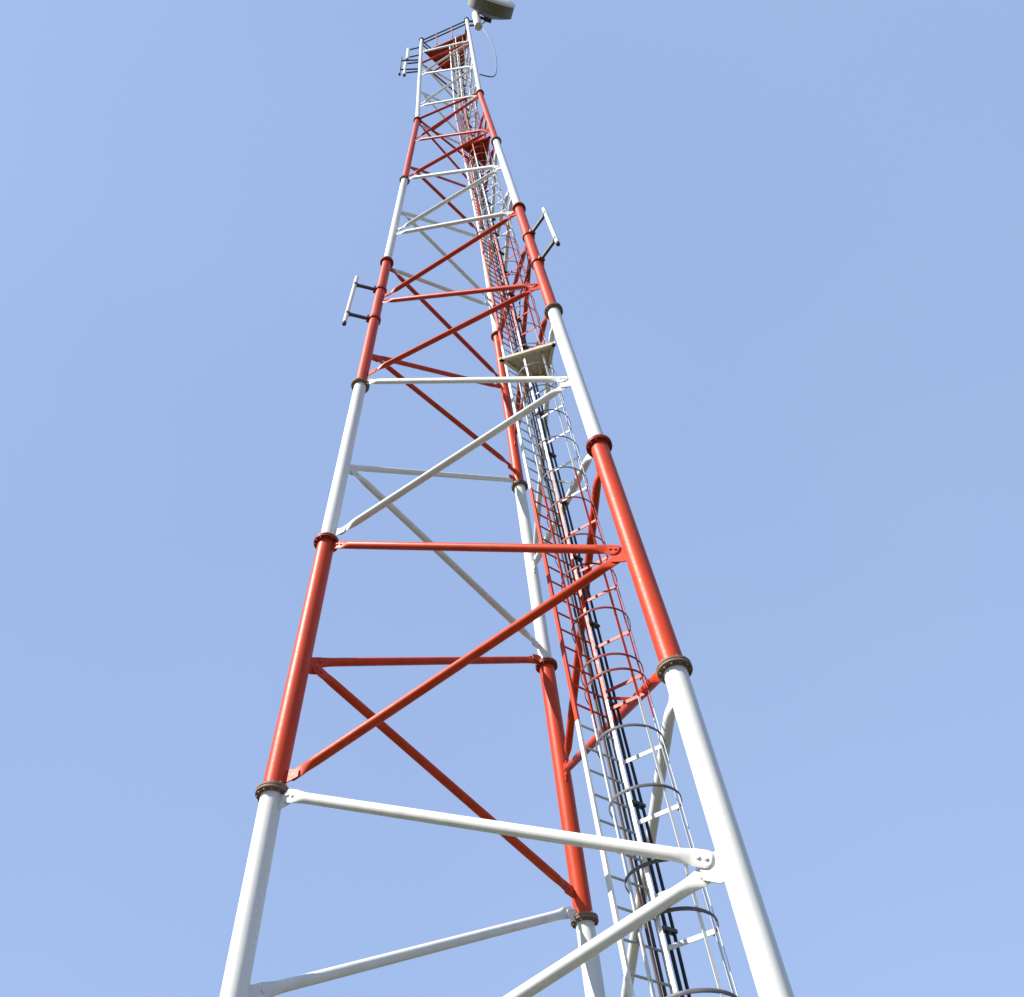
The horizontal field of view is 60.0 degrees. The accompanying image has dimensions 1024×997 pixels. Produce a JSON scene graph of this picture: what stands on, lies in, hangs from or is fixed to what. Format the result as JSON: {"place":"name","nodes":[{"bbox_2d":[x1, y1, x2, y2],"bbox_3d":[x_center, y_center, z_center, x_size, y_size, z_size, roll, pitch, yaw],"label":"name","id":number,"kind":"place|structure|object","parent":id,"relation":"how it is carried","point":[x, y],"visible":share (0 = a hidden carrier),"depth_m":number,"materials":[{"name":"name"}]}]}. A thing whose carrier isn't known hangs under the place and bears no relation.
{"place":"outdoors","nodes":[
{"label":"outdoors","id":0,"kind":"place"},
{"bbox_2d":[0,0,1023,996],"label":"sky","id":1,"kind":"structure","parent":0,"point":[785,273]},
{"label":"ground","id":2,"kind":"structure","parent":0,"visible":0},
{"bbox_2d":[220,11,793,996],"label":"lattice tower","id":3,"kind":"structure","parent":2,"relation":"on","point":[728,863],"depth_m":11.82,"materials":[{"name":"red metal"}]},
{"bbox_2d":[342,276,386,325],"bbox_3d":[-3.375,-4.477,20.500,0.892,2.600,0.284,5,-54,-9],"label":"side antenna","id":4,"kind":"object","parent":3,"relation":"attached to","point":[348,313],"visible":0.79,"depth_m":20.12,"materials":[{"name":"metal"}]},
{"bbox_2d":[398,56,418,75],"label":"head antenna","id":5,"kind":"object","parent":3,"relation":"attached to","point":[399,73],"visible":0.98,"depth_m":41.33,"materials":[{"name":"metal"}]},
{"bbox_2d":[403,61,418,76],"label":"head antenna","id":6,"kind":"object","parent":3,"relation":"attached to","point":[405,68],"visible":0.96,"depth_m":41.26,"materials":[{"name":"metal"}]},
{"bbox_2d":[406,47,419,59],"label":"head antenna","id":7,"kind":"object","parent":3,"relation":"attached to","point":[408,56],"visible":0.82,"depth_m":44.36,"materials":[{"name":"metal"}]},
{"bbox_2d":[468,0,514,22],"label":"drum antenna","id":8,"kind":"object","parent":3,"relation":"attached to","point":[489,10],"visible":0.96,"depth_m":46.27,"materials":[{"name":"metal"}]},
{"bbox_2d":[479,20,496,76],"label":"dish feed cable","id":9,"kind":"object","parent":8,"relation":"hanging from","point":[494,52],"visible":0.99,"depth_m":40.17,"materials":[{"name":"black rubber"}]},
{"bbox_2d":[522,207,559,269],"bbox_3d":[0.642,-5.680,19.512,0.284,2.400,0.932,31,-61,-25],"label":"side antenna","id":10,"kind":"object","parent":3,"relation":"attached to","point":[555,239],"visible":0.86,"depth_m":19.06,"materials":[{"name":"metal"}]},
{"bbox_2d":[449,36,738,996],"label":"caged ladder","id":11,"kind":"object","parent":3,"relation":"attached to","point":[645,864],"visible":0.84,"depth_m":10.31,"materials":[{"name":"silver metal"}]},
{"bbox_2d":[457,65,662,996],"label":"feeder cable","id":12,"kind":"object","parent":11,"relation":"attached to","point":[623,826],"visible":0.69,"depth_m":10.12,"materials":[{"name":"black rubber"}]},
{"bbox_2d":[458,70,666,996],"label":"feeder cable","id":13,"kind":"object","parent":11,"relation":"attached to","point":[627,826],"visible":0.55,"depth_m":10.06,"materials":[{"name":"black rubber"}]},
{"bbox_2d":[460,74,670,992],"bbox_3d":[-0.256,-6.423,22.400,0.137,46.581,1.560,29,-61,-24],"label":"feeder cable","id":14,"kind":"object","parent":11,"relation":"attached to","point":[591,652],"visible":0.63,"depth_m":10.09,"materials":[{"name":"black rubber"}]},
{"bbox_2d":[460,58,684,996],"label":"feeder cable","id":15,"kind":"object","parent":11,"relation":"attached to","point":[672,956],"visible":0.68,"depth_m":10.37,"materials":[{"name":"black rubber"}]},
{"bbox_2d":[519,249,690,996],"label":"feeder cable","id":16,"kind":"object","parent":11,"relation":"attached to","point":[642,807],"visible":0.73,"depth_m":10.12,"materials":[{"name":"black rubber"}]}
]}

